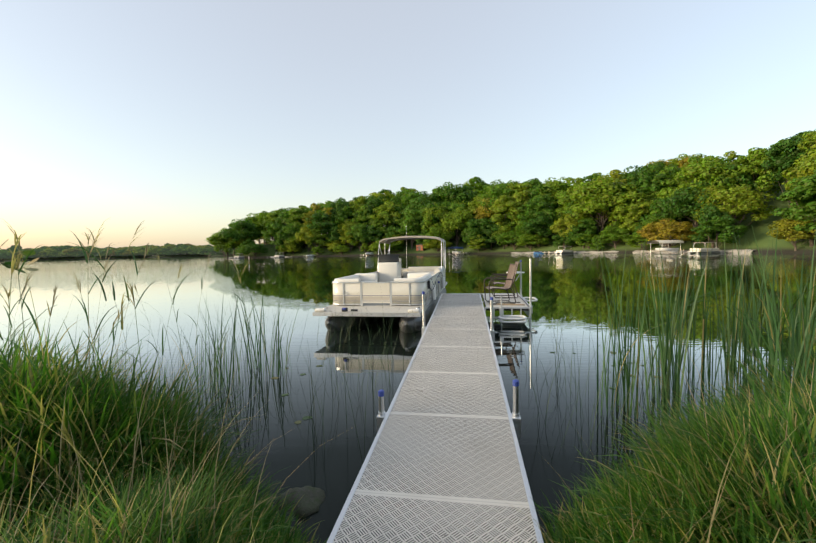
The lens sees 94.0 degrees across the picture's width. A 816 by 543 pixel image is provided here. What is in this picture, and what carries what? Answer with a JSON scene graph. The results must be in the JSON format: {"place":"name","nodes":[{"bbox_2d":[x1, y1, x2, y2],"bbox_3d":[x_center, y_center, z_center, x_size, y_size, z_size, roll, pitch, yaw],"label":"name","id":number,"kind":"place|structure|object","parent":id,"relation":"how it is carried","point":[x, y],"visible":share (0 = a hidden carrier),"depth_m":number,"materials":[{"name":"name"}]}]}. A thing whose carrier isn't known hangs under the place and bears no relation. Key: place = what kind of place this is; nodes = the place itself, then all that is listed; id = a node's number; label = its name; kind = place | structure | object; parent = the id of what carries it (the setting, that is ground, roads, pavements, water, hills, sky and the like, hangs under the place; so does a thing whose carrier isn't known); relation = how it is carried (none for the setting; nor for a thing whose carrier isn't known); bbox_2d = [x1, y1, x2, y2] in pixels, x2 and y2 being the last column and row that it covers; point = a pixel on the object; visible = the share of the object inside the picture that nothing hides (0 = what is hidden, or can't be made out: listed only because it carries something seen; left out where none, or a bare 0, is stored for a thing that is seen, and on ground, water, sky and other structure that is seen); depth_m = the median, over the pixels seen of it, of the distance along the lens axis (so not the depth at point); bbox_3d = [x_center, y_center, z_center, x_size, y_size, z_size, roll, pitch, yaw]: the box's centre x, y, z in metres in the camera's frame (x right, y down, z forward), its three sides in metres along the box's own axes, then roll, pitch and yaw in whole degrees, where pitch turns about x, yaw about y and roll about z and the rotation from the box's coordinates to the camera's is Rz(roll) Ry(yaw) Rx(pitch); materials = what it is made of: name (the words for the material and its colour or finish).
{"place":"outdoors","nodes":[
{"label":"outdoors","id":0,"kind":"place"},
{"bbox_2d":[0,241,38,272],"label":"shrub leaves","id":1,"kind":"object","parent":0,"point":[25,252],"visible":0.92,"depth_m":3.19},
{"bbox_2d":[0,313,328,542],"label":"bank grass","id":2,"kind":"structure","parent":0,"point":[97,401],"depth_m":2.36,"materials":[{"name":"plant"}]},
{"bbox_2d":[0,253,815,542],"bbox_3d":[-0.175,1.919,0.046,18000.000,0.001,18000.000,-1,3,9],"label":"lake water","id":3,"kind":"structure","parent":0,"point":[574,283],"depth_m":8.51,"materials":[{"name":"liquid"}]},
{"bbox_2d":[0,230,256,422],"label":"reed","id":4,"kind":"object","parent":3,"relation":"in","point":[60,339],"depth_m":3.11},
{"bbox_2d":[0,219,247,333],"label":"reed plumes","id":5,"kind":"object","parent":4,"relation":"attached to","point":[16,243],"visible":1,"depth_m":3.08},
{"bbox_2d":[0,288,301,412],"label":"reeds","id":6,"kind":"object","parent":3,"relation":"in","point":[216,353],"visible":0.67,"depth_m":5.31,"materials":[{"name":"green plant"}]},
{"bbox_2d":[312,236,446,332],"bbox_3d":[-0.175,-0.184,12.692,2.762,3.220,8.300,-1,3,10],"label":"pontoon boat","id":7,"kind":"object","parent":3,"relation":"on","point":[398,284],"visible":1,"depth_m":9.70,"materials":[{"name":"metal"}]},
{"bbox_2d":[29,286,777,478],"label":"bulrushes","id":8,"kind":"object","parent":3,"relation":"on","point":[330,337],"visible":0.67,"depth_m":4.61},
{"bbox_2d":[327,259,543,542],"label":"dock","id":9,"kind":"object","parent":3,"relation":"in","point":[443,462],"visible":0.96,"depth_m":3.12,"materials":[{"name":"metal"}]},
{"bbox_2d":[484,264,516,304],"bbox_3d":[2.469,0.323,10.184,0.766,1.043,0.650,-1,3,-1],"label":"sling chair","id":10,"kind":"object","parent":9,"relation":"on","point":[509,278],"visible":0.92,"depth_m":10.24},
{"bbox_2d":[491,261,518,297],"bbox_3d":[2.847,0.233,11.190,0.766,1.043,0.650,-1,3,7],"label":"sling chair","id":11,"kind":"object","parent":9,"relation":"on","point":[503,283],"visible":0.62,"depth_m":10.96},
{"bbox_2d":[234,351,689,423],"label":"floating leaves","id":12,"kind":"object","parent":3,"relation":"on","point":[303,418],"visible":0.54,"depth_m":5.16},
{"bbox_2d":[647,240,683,253],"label":"pontoon boat","id":13,"kind":"object","parent":3,"relation":"on","point":[665,249],"visible":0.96,"depth_m":90.36,"materials":[{"name":"metal"}]},
{"bbox_2d":[688,242,720,253],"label":"pontoon","id":14,"kind":"object","parent":3,"relation":"on","point":[704,250],"visible":0.88,"depth_m":80.90,"materials":[{"name":"metal"}]},
{"bbox_2d":[595,227,815,437],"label":"reeds","id":15,"kind":"object","parent":3,"relation":"on","point":[774,332],"visible":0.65,"depth_m":3.93,"materials":[{"name":"green plant"}]},
{"bbox_2d":[0,180,815,260],"bbox_3d":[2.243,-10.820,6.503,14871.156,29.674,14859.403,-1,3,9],"label":"ground","id":16,"kind":"structure","parent":0,"point":[760,230],"depth_m":128.54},
{"bbox_2d":[206,228,240,257],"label":"tree","id":17,"kind":"object","parent":16,"relation":"on","point":[213,239],"visible":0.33,"depth_m":198.66,"materials":[{"name":"green plant"}]},
{"bbox_2d":[213,238,233,257],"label":"tree","id":18,"kind":"object","parent":16,"relation":"on","point":[217,249],"visible":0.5,"depth_m":201.53,"materials":[{"name":"green plant"}]},
{"bbox_2d":[218,217,259,242],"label":"tree","id":19,"kind":"object","parent":16,"relation":"on","point":[244,227],"visible":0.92,"depth_m":198.86,"materials":[{"name":"green plant"}]},
{"bbox_2d":[244,243,268,256],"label":"tree","id":20,"kind":"object","parent":16,"relation":"on","point":[253,246],"visible":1,"depth_m":193.21,"materials":[{"name":"green plant"}]},
{"bbox_2d":[255,212,269,243],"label":"tree","id":21,"kind":"object","parent":16,"relation":"on","point":[260,220],"visible":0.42,"depth_m":214.16,"materials":[{"name":"green plant"}]},
{"bbox_2d":[262,210,282,229],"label":"tree","id":22,"kind":"object","parent":16,"relation":"on","point":[271,216],"visible":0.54,"depth_m":208.00,"materials":[{"name":"green plant"}]},
{"bbox_2d":[261,222,284,250],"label":"tree","id":23,"kind":"object","parent":16,"relation":"on","point":[272,228],"visible":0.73,"depth_m":197.39,"materials":[{"name":"green plant"}]},
{"bbox_2d":[275,210,302,226],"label":"tree","id":24,"kind":"object","parent":16,"relation":"on","point":[281,218],"visible":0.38,"depth_m":204.13,"materials":[{"name":"green plant"}]},
{"bbox_2d":[277,222,304,241],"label":"tree","id":25,"kind":"object","parent":16,"relation":"on","point":[288,230],"visible":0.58,"depth_m":194.50,"materials":[{"name":"green plant"}]},
{"bbox_2d":[281,205,309,230],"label":"tree","id":26,"kind":"object","parent":16,"relation":"on","point":[298,213],"visible":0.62,"depth_m":201.27,"materials":[{"name":"green plant"}]},
{"bbox_2d":[277,486,325,518],"bbox_3d":[-0.833,1.790,2.935,0.375,0.212,0.368,-1,3,9],"label":"shore rock","id":27,"kind":"object","parent":16,"relation":"on","point":[312,502],"visible":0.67,"depth_m":2.89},
{"bbox_2d":[295,227,318,251],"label":"tree","id":28,"kind":"object","parent":16,"relation":"on","point":[302,231],"visible":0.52,"depth_m":191.05,"materials":[{"name":"green plant"}]},
{"bbox_2d":[303,227,329,247],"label":"tree","id":29,"kind":"object","parent":16,"relation":"on","point":[319,241],"visible":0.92,"depth_m":191.46,"materials":[{"name":"green plant"}]},
{"bbox_2d":[305,209,340,247],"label":"tree","id":30,"kind":"object","parent":16,"relation":"on","point":[318,217],"visible":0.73,"depth_m":193.42,"materials":[{"name":"green plant"}]},
{"bbox_2d":[327,198,354,221],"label":"tree","id":31,"kind":"object","parent":16,"relation":"on","point":[339,205],"visible":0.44,"depth_m":202.01,"materials":[{"name":"green plant"}]},
{"bbox_2d":[334,205,353,244],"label":"tree","id":32,"kind":"object","parent":16,"relation":"on","point":[343,216],"visible":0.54,"depth_m":195.71,"materials":[{"name":"green plant"}]},
{"bbox_2d":[336,219,360,247],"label":"tree","id":33,"kind":"object","parent":16,"relation":"on","point":[345,226],"visible":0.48,"depth_m":191.00,"materials":[{"name":"green plant"}]},
{"bbox_2d":[339,230,359,251],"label":"tree","id":34,"kind":"object","parent":16,"relation":"on","point":[344,238],"visible":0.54,"depth_m":188.14,"materials":[{"name":"green plant"}]},
{"bbox_2d":[346,223,369,250],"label":"tree","id":35,"kind":"object","parent":16,"relation":"on","point":[359,227],"visible":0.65,"depth_m":185.19,"materials":[{"name":"green plant"}]},
{"bbox_2d":[349,195,366,212],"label":"tree","id":36,"kind":"object","parent":16,"relation":"on","point":[359,202],"visible":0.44,"depth_m":201.99,"materials":[{"name":"green plant"}]},
{"bbox_2d":[352,205,375,225],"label":"tree","id":37,"kind":"object","parent":16,"relation":"on","point":[363,218],"visible":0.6,"depth_m":191.76,"materials":[{"name":"green plant"}]},
{"bbox_2d":[363,223,383,245],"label":"tree","id":38,"kind":"object","parent":16,"relation":"on","point":[371,233],"visible":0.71,"depth_m":182.30,"materials":[{"name":"green plant"}]},
{"bbox_2d":[365,195,386,218],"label":"tree","id":39,"kind":"object","parent":16,"relation":"on","point":[375,202],"visible":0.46,"depth_m":195.78,"materials":[{"name":"green plant"}]},
{"bbox_2d":[369,240,396,253],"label":"tree","id":40,"kind":"object","parent":16,"relation":"on","point":[382,246],"visible":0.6,"depth_m":174.74,"materials":[{"name":"green plant"}]},
{"bbox_2d":[371,211,397,237],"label":"tree","id":41,"kind":"object","parent":16,"relation":"on","point":[383,229],"visible":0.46,"depth_m":183.80,"materials":[{"name":"green plant"}]},
{"bbox_2d":[370,201,403,227],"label":"tree","id":42,"kind":"object","parent":16,"relation":"on","point":[389,207],"visible":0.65,"depth_m":185.65,"materials":[{"name":"green plant"}]},
{"bbox_2d":[385,225,404,240],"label":"tree","id":43,"kind":"object","parent":16,"relation":"on","point":[391,230],"visible":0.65,"depth_m":180.41,"materials":[{"name":"green plant"}]},
{"bbox_2d":[389,188,409,206],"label":"tree","id":44,"kind":"object","parent":16,"relation":"on","point":[397,198],"visible":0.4,"depth_m":201.87,"materials":[{"name":"green plant"}]},
{"bbox_2d":[391,190,422,213],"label":"tree","id":45,"kind":"object","parent":16,"relation":"on","point":[410,195],"visible":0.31,"depth_m":188.15,"materials":[{"name":"green plant"}]},
{"bbox_2d":[0,335,815,542],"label":"grass seed stalks","id":46,"kind":"object","parent":16,"relation":"on","point":[707,541],"depth_m":1.82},
{"bbox_2d":[396,209,422,248],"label":"tree","id":47,"kind":"object","parent":16,"relation":"on","point":[411,223],"visible":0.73,"depth_m":175.95,"materials":[{"name":"green plant"}]},
{"bbox_2d":[400,195,438,221],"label":"tree","id":48,"kind":"object","parent":16,"relation":"on","point":[416,204],"visible":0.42,"depth_m":180.34,"materials":[{"name":"green plant"}]},
{"bbox_2d":[418,203,440,235],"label":"tree","id":49,"kind":"object","parent":16,"relation":"on","point":[423,219],"visible":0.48,"depth_m":171.51,"materials":[{"name":"green plant"}]},
{"bbox_2d":[421,202,448,232],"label":"tree","id":50,"kind":"object","parent":16,"relation":"on","point":[438,213],"visible":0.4,"depth_m":169.28,"materials":[{"name":"green plant"}]},
{"bbox_2d":[423,240,452,251],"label":"tree","id":51,"kind":"object","parent":16,"relation":"on","point":[435,244],"visible":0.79,"depth_m":165.93,"materials":[{"name":"green plant"}]},
{"bbox_2d":[423,225,455,250],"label":"tree","id":52,"kind":"object","parent":16,"relation":"on","point":[437,232],"visible":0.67,"depth_m":166.48,"materials":[{"name":"green plant"}]},
{"bbox_2d":[427,182,476,205],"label":"tree","id":53,"kind":"object","parent":16,"relation":"on","point":[449,192],"visible":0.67,"depth_m":184.52,"materials":[{"name":"green plant"}]},
{"bbox_2d":[440,207,472,246],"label":"tree","id":54,"kind":"object","parent":16,"relation":"on","point":[455,224],"visible":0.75,"depth_m":164.92,"materials":[{"name":"green plant"}]},
{"bbox_2d":[461,220,483,249],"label":"tree","id":55,"kind":"object","parent":16,"relation":"on","point":[472,230],"visible":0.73,"depth_m":156.71,"materials":[{"name":"green plant"}]},
{"bbox_2d":[464,176,489,197],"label":"tree","id":56,"kind":"object","parent":16,"relation":"on","point":[480,184],"visible":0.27,"depth_m":191.78,"materials":[{"name":"green plant"}]},
{"bbox_2d":[468,234,486,251],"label":"tree","id":57,"kind":"object","parent":16,"relation":"on","point":[475,243],"visible":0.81,"depth_m":154.40,"materials":[{"name":"green plant"}]},
{"bbox_2d":[460,196,499,218],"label":"tree","id":58,"kind":"object","parent":16,"relation":"on","point":[472,206],"visible":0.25,"depth_m":169.30,"materials":[{"name":"green plant"}]},
{"bbox_2d":[473,197,497,221],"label":"tree","id":59,"kind":"object","parent":16,"relation":"on","point":[481,212],"visible":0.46,"depth_m":162.04,"materials":[{"name":"green plant"}]},
{"bbox_2d":[476,217,499,249],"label":"tree","id":60,"kind":"object","parent":16,"relation":"on","point":[486,228],"visible":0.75,"depth_m":152.84,"materials":[{"name":"green plant"}]},
{"bbox_2d":[477,179,519,199],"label":"tree","id":61,"kind":"object","parent":16,"relation":"on","point":[491,186],"visible":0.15,"depth_m":173.78,"materials":[{"name":"green plant"}]},
{"bbox_2d":[481,183,522,217],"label":"tree","id":62,"kind":"object","parent":16,"relation":"on","point":[496,192],"visible":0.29,"depth_m":160.00,"materials":[{"name":"green plant"}]},
{"bbox_2d":[488,195,522,246],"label":"tree","id":63,"kind":"object","parent":16,"relation":"on","point":[500,206],"visible":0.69,"depth_m":150.04,"materials":[{"name":"green plant"}]},
{"bbox_2d":[495,183,531,217],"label":"tree","id":64,"kind":"object","parent":16,"relation":"on","point":[517,196],"visible":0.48,"depth_m":155.67,"materials":[{"name":"green plant"}]},
{"bbox_2d":[496,229,531,249],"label":"tree","id":65,"kind":"object","parent":16,"relation":"on","point":[510,234],"visible":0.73,"depth_m":145.49,"materials":[{"name":"green plant"}]},
{"bbox_2d":[501,209,527,231],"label":"tree","id":66,"kind":"object","parent":16,"relation":"on","point":[508,219],"visible":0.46,"depth_m":149.89,"materials":[{"name":"green plant"}]},
{"bbox_2d":[515,233,549,250],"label":"tree","id":67,"kind":"object","parent":16,"relation":"on","point":[535,239],"visible":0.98,"depth_m":139.66,"materials":[{"name":"green plant"}]},
{"bbox_2d":[521,212,554,246],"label":"tree","id":68,"kind":"object","parent":16,"relation":"on","point":[540,222],"visible":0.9,"depth_m":138.67,"materials":[{"name":"green plant"}]},
{"bbox_2d":[517,196,564,228],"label":"tree","id":69,"kind":"object","parent":16,"relation":"on","point":[531,209],"visible":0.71,"depth_m":142.98,"materials":[{"name":"green plant"}]},
{"bbox_2d":[528,184,561,217],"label":"tree","id":70,"kind":"object","parent":16,"relation":"on","point":[535,192],"visible":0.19,"depth_m":148.56,"materials":[{"name":"green plant"}]},
{"bbox_2d":[537,176,576,213],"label":"tree","id":71,"kind":"object","parent":16,"relation":"on","point":[556,189],"visible":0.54,"depth_m":147.10,"materials":[{"name":"green plant"}]},
{"bbox_2d":[552,230,575,249],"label":"tree","id":72,"kind":"object","parent":16,"relation":"on","point":[563,241],"visible":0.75,"depth_m":129.11,"materials":[{"name":"green plant"}]},
{"bbox_2d":[554,192,582,217],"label":"tree","id":73,"kind":"object","parent":16,"relation":"on","point":[561,211],"visible":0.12,"depth_m":135.17,"materials":[{"name":"green plant"}]},
{"bbox_2d":[550,213,589,246],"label":"tree","id":74,"kind":"object","parent":16,"relation":"on","point":[567,222],"visible":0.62,"depth_m":128.64,"materials":[{"name":"green plant"}]},
{"bbox_2d":[569,217,596,248],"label":"tree","id":75,"kind":"object","parent":16,"relation":"on","point":[590,228],"visible":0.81,"depth_m":123.23,"materials":[{"name":"green plant"}]},
{"bbox_2d":[572,232,601,248],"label":"tree","id":76,"kind":"object","parent":16,"relation":"on","point":[579,241],"visible":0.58,"depth_m":121.95,"materials":[{"name":"green plant"}]},
{"bbox_2d":[589,238,606,250],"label":"tree","id":77,"kind":"object","parent":16,"relation":"on","point":[595,245],"visible":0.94,"depth_m":117.50,"materials":[{"name":"green plant"}]},
{"bbox_2d":[569,175,642,237],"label":"tree","id":78,"kind":"object","parent":16,"relation":"on","point":[591,194],"visible":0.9,"depth_m":119.73,"materials":[{"name":"green plant"}]},
{"bbox_2d":[592,226,630,248],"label":"tree","id":79,"kind":"object","parent":16,"relation":"on","point":[615,237],"visible":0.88,"depth_m":113.66,"materials":[{"name":"green plant"}]},
{"bbox_2d":[600,169,630,222],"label":"tree","id":80,"kind":"object","parent":16,"relation":"on","point":[615,173],"visible":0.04,"depth_m":128.90,"materials":[{"name":"green plant"}]},
{"bbox_2d":[604,189,655,235],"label":"tree","id":81,"kind":"object","parent":16,"relation":"on","point":[631,196],"visible":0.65,"depth_m":113.55,"materials":[{"name":"green plant"}]},
{"bbox_2d":[619,202,653,242],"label":"tree","id":82,"kind":"object","parent":16,"relation":"on","point":[631,224],"visible":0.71,"depth_m":110.12,"materials":[{"name":"green plant"}]},
{"bbox_2d":[623,234,658,250],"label":"tree","id":83,"kind":"object","parent":16,"relation":"on","point":[636,238],"visible":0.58,"depth_m":104.52,"materials":[{"name":"green plant"}]},
{"bbox_2d":[619,165,665,187],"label":"tree","id":84,"kind":"object","parent":16,"relation":"on","point":[635,172],"visible":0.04,"depth_m":124.88,"materials":[{"name":"green plant"}]},
{"bbox_2d":[627,162,667,201],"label":"tree","id":85,"kind":"object","parent":16,"relation":"on","point":[647,176],"visible":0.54,"depth_m":115.55,"materials":[{"name":"green plant"}]},
{"bbox_2d":[642,209,682,237],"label":"tree","id":86,"kind":"object","parent":16,"relation":"on","point":[653,218],"visible":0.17,"depth_m":102.53,"materials":[{"name":"green plant"}]},
{"bbox_2d":[643,169,683,209],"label":"tree","id":87,"kind":"object","parent":16,"relation":"on","point":[668,183],"visible":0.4,"depth_m":112.52,"materials":[{"name":"green plant"}]},
{"bbox_2d":[639,194,693,222],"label":"tree","id":88,"kind":"object","parent":16,"relation":"on","point":[657,205],"visible":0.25,"depth_m":101.86,"materials":[{"name":"green plant"}]},
{"bbox_2d":[637,218,707,247],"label":"tree","id":89,"kind":"object","parent":16,"relation":"on","point":[665,229],"visible":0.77,"depth_m":93.98,"materials":[{"name":"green plant"}]},
{"bbox_2d":[668,153,706,166],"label":"tree","id":90,"kind":"object","parent":16,"relation":"on","point":[674,161],"visible":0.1,"depth_m":136.97,"materials":[{"name":"green plant"}]},
{"bbox_2d":[633,249,753,252],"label":"dock","id":91,"kind":"object","parent":16,"relation":"on","point":[721,251],"visible":0.42,"depth_m":83.11,"materials":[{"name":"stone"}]},
{"bbox_2d":[655,183,734,227],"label":"tree","id":92,"kind":"object","parent":16,"relation":"on","point":[685,197],"visible":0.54,"depth_m":95.97,"materials":[{"name":"green plant"}]},
{"bbox_2d":[674,156,717,184],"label":"tree","id":93,"kind":"object","parent":16,"relation":"on","point":[693,159],"visible":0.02,"depth_m":108.76,"materials":[{"name":"green plant"}]},
{"bbox_2d":[659,156,749,199],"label":"tree","id":94,"kind":"object","parent":16,"relation":"on","point":[701,172],"visible":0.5,"depth_m":96.34,"materials":[{"name":"green plant"}]},
{"bbox_2d":[697,205,731,247],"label":"tree","id":95,"kind":"object","parent":16,"relation":"on","point":[707,214],"visible":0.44,"depth_m":86.73,"materials":[{"name":"green plant"}]},
{"bbox_2d":[692,185,737,221],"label":"tree","id":96,"kind":"object","parent":16,"relation":"on","point":[706,190],"visible":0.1,"depth_m":92.52,"materials":[{"name":"green plant"}]},
{"bbox_2d":[688,215,748,247],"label":"tree","id":97,"kind":"object","parent":16,"relation":"on","point":[707,231],"visible":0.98,"depth_m":82.72,"materials":[{"name":"green plant"}]},
{"bbox_2d":[694,157,762,192],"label":"tree","id":98,"kind":"object","parent":16,"relation":"on","point":[742,178],"visible":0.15,"depth_m":93.76,"materials":[{"name":"green plant"}]},
{"bbox_2d":[692,184,777,236],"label":"tree","id":99,"kind":"object","parent":16,"relation":"on","point":[745,199],"visible":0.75,"depth_m":86.04,"materials":[{"name":"green plant"}]},
{"bbox_2d":[726,147,792,214],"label":"tree","id":100,"kind":"object","parent":16,"relation":"on","point":[755,160],"visible":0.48,"depth_m":92.19,"materials":[{"name":"green plant"}]},
{"bbox_2d":[761,132,810,202],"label":"tree","id":101,"kind":"object","parent":16,"relation":"on","point":[793,151],"visible":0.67,"depth_m":87.16,"materials":[{"name":"green plant"}]},
{"bbox_2d":[766,216,815,250],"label":"tree","id":102,"kind":"object","parent":16,"relation":"on","point":[787,231],"visible":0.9,"depth_m":69.98,"materials":[{"name":"green plant"}]},
{"bbox_2d":[771,175,815,246],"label":"tree","id":103,"kind":"object","parent":16,"relation":"on","point":[801,195],"visible":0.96,"depth_m":68.37,"materials":[{"name":"green plant"}]},
{"bbox_2d":[780,149,815,190],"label":"tree","id":104,"kind":"object","parent":16,"relation":"on","point":[795,171],"visible":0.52,"depth_m":75.56,"materials":[{"name":"green plant"}]},
{"bbox_2d":[793,131,815,164],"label":"tree","id":105,"kind":"object","parent":16,"relation":"on","point":[809,142],"visible":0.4,"depth_m":83.18,"materials":[{"name":"green plant"}]},
{"bbox_2d":[0,0,815,255],"label":"sky","id":106,"kind":"structure","parent":0,"point":[187,119],"materials":[{"name":"blue"}]},
{"bbox_2d":[530,330,815,542],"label":"bank grass","id":107,"kind":"structure","parent":0,"point":[754,449],"depth_m":1.94,"materials":[{"name":"plant"}]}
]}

